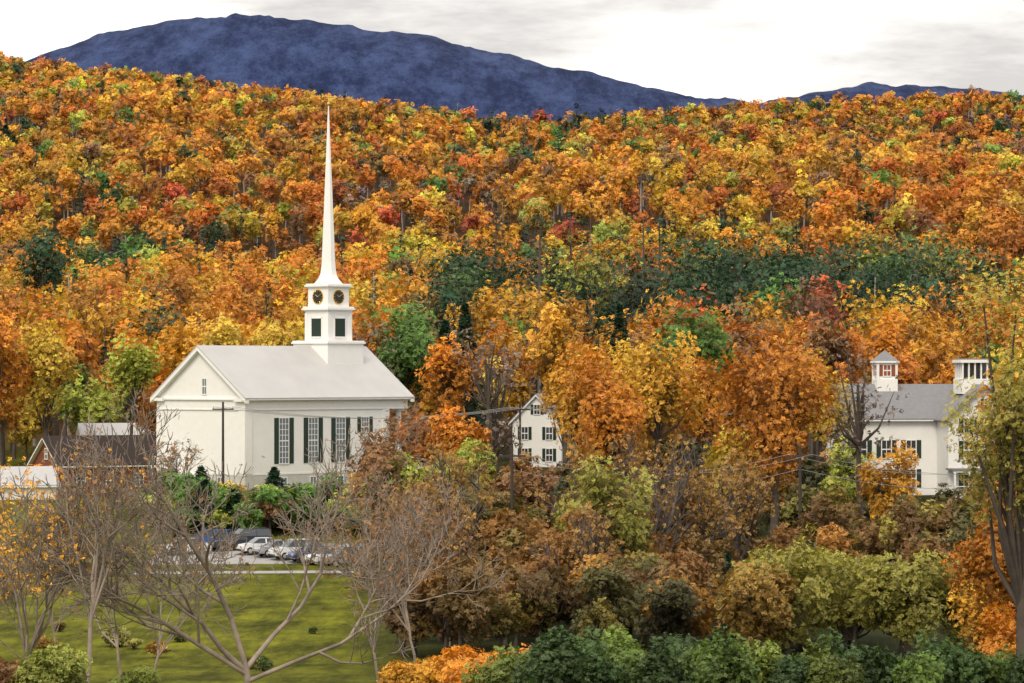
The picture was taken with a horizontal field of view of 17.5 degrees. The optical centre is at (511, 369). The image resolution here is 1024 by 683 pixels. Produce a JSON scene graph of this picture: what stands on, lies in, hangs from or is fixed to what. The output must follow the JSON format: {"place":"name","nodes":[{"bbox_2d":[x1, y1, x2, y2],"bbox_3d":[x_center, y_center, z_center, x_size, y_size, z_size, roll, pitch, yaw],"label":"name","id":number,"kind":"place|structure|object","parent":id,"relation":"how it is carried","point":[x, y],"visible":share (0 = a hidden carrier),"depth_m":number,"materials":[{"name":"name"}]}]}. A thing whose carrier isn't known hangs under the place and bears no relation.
{"place":"outdoors","nodes":[
{"label":"outdoors","id":0,"kind":"place"},
{"bbox_2d":[134,543,361,573],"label":"parking gravel","id":1,"kind":"structure","parent":0,"point":[259,559],"depth_m":293.66,"materials":[{"name":"grey gravel"}]},
{"bbox_2d":[160,539,211,552],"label":"car","id":2,"kind":"object","parent":1,"relation":"on","point":[189,546],"visible":0.12,"depth_m":298.25,"materials":[{"name":"white paint"}]},
{"bbox_2d":[193,529,231,548],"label":"car","id":3,"kind":"object","parent":1,"relation":"on","point":[211,534],"visible":0.14,"depth_m":302.16,"materials":[{"name":"blue paint"}]},
{"bbox_2d":[206,533,251,549],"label":"car","id":4,"kind":"object","parent":1,"relation":"on","point":[242,540],"visible":0.34,"depth_m":301.30,"materials":[{"name":"grey paint"}]},
{"bbox_2d":[232,528,271,547],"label":"van","id":5,"kind":"object","parent":1,"relation":"on","point":[262,532],"visible":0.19,"depth_m":303.63,"materials":[{"name":"grey paint"}]},
{"bbox_2d":[235,537,272,553],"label":"car","id":6,"kind":"object","parent":1,"relation":"on","point":[256,541],"visible":0.49,"depth_m":298.13,"materials":[{"name":"white paint"}]},
{"bbox_2d":[252,539,285,556],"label":"car","id":7,"kind":"object","parent":1,"relation":"on","point":[263,550],"visible":0.42,"depth_m":296.02,"materials":[{"name":"grey paint"}]},
{"bbox_2d":[268,538,321,559],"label":"car","id":8,"kind":"object","parent":1,"relation":"on","point":[286,549],"visible":0.44,"depth_m":294.06,"materials":[{"name":"white paint"}]},
{"bbox_2d":[286,545,323,561],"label":"car","id":9,"kind":"object","parent":1,"relation":"on","point":[290,554],"visible":0.29,"depth_m":292.13,"materials":[{"name":"blue paint"}]},
{"bbox_2d":[305,547,335,563],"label":"car","id":10,"kind":"object","parent":1,"relation":"on","point":[316,558],"visible":0.14,"depth_m":289.96,"materials":[{"name":"white paint"}]},
{"bbox_2d":[318,546,372,566],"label":"car","id":11,"kind":"object","parent":1,"relation":"on","point":[338,553],"visible":0.23,"depth_m":288.08,"materials":[{"name":"grey paint"}]},
{"bbox_2d":[0,13,1023,682],"bbox_3d":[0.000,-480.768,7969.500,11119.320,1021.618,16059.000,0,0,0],"label":"terrain","id":12,"kind":"structure","parent":0,"point":[414,69],"depth_m":2540.68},
{"bbox_2d":[0,466,60,499],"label":"shed building","id":13,"kind":"structure","parent":12,"relation":"on","point":[40,473],"depth_m":340.91,"materials":[{"name":"white paint"}]},
{"bbox_2d":[27,435,156,496],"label":"barn building","id":14,"kind":"structure","parent":12,"relation":"on","point":[38,456],"depth_m":376.38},
{"bbox_2d":[76,423,154,434],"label":"building","id":15,"kind":"structure","parent":12,"relation":"on","point":[117,427],"depth_m":416.01,"materials":[{"name":"paint"}]},
{"bbox_2d":[0,574,365,671],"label":"shrubs","id":16,"kind":"object","parent":12,"relation":"on","point":[262,663],"visible":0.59,"depth_m":210.99,"materials":[{"name":"green plant"}]},
{"bbox_2d":[0,382,510,682],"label":"bare trees","id":17,"kind":"object","parent":12,"relation":"on","point":[409,544],"visible":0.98,"depth_m":150.32,"materials":[{"name":"brown plant"}]},
{"bbox_2d":[150,94,414,489],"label":"church","id":18,"kind":"structure","parent":12,"relation":"on","point":[328,366],"depth_m":357.49,"materials":[{"name":"white paint"}]},
{"bbox_2d":[139,428,502,536],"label":"bushes","id":19,"kind":"object","parent":12,"relation":"on","point":[404,464],"visible":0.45,"depth_m":314.90,"materials":[{"name":"green plant"}]},
{"bbox_2d":[0,569,1016,682],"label":"shrub","id":20,"kind":"object","parent":12,"relation":"on","point":[990,632],"visible":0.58,"depth_m":134.12,"materials":[{"name":"orange plant"}]},
{"bbox_2d":[0,123,1023,289],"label":"trees","id":21,"kind":"object","parent":12,"relation":"on","point":[849,187],"visible":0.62,"depth_m":1161.60,"materials":[{"name":"orange plant"}]},
{"bbox_2d":[0,208,1023,457],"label":"trees","id":22,"kind":"object","parent":12,"relation":"on","point":[782,292],"visible":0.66,"depth_m":573.60,"materials":[{"name":"orange plant"}]},
{"bbox_2d":[0,50,1023,173],"bbox_3d":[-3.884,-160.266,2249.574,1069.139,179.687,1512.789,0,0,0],"label":"forest trees","id":23,"kind":"object","parent":12,"relation":"on","point":[66,98],"visible":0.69,"depth_m":1689.89,"materials":[{"name":"orange plant"}]},
{"bbox_2d":[0,292,1023,474],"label":"village trees","id":24,"kind":"object","parent":12,"relation":"on","point":[42,367],"visible":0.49,"depth_m":405.16,"materials":[{"name":"orange plant"}]},
{"bbox_2d":[5,225,1023,561],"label":"village trees","id":25,"kind":"object","parent":12,"relation":"on","point":[649,401],"visible":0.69,"depth_m":298.62,"materials":[{"name":"orange plant"}]},
{"bbox_2d":[508,393,586,466],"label":"white house","id":26,"kind":"structure","parent":12,"relation":"on","point":[539,435],"depth_m":431.97,"materials":[{"name":"paint"}]},
{"bbox_2d":[363,421,784,645],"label":"autumn trees","id":27,"kind":"object","parent":12,"relation":"on","point":[697,504],"visible":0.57,"depth_m":243.07,"materials":[{"name":"brown plant"}]},
{"bbox_2d":[212,402,981,526],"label":"utility poles","id":28,"kind":"object","parent":12,"relation":"on","point":[800,456],"visible":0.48,"depth_m":272.93,"materials":[{"name":"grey wood"}]},
{"bbox_2d":[483,433,884,535],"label":"maple understorey bushes","id":29,"kind":"object","parent":12,"relation":"on","point":[788,511],"visible":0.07,"depth_m":328.17,"materials":[{"name":"orange plant"}]},
{"bbox_2d":[377,469,1004,660],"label":"field edge bushes","id":30,"kind":"object","parent":12,"relation":"on","point":[833,567],"visible":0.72,"depth_m":202.89,"materials":[{"name":"green plant"}]},
{"bbox_2d":[461,624,1023,682],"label":"hedge bushes","id":31,"kind":"object","parent":12,"relation":"on","point":[553,656],"visible":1,"depth_m":116.77,"materials":[{"name":"green plant"}]},
{"bbox_2d":[826,350,1014,497],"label":"white house","id":32,"kind":"structure","parent":12,"relation":"on","point":[919,429],"depth_m":341.43,"materials":[{"name":"paint"}]},
{"bbox_2d":[939,260,1023,661],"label":"edge trees","id":33,"kind":"object","parent":12,"relation":"on","point":[1003,428],"visible":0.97,"depth_m":119.70,"materials":[{"name":"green plant"}]},
{"bbox_2d":[0,0,1023,102],"label":"sky","id":34,"kind":"structure","parent":0,"point":[747,50],"materials":[{"name":"white"}]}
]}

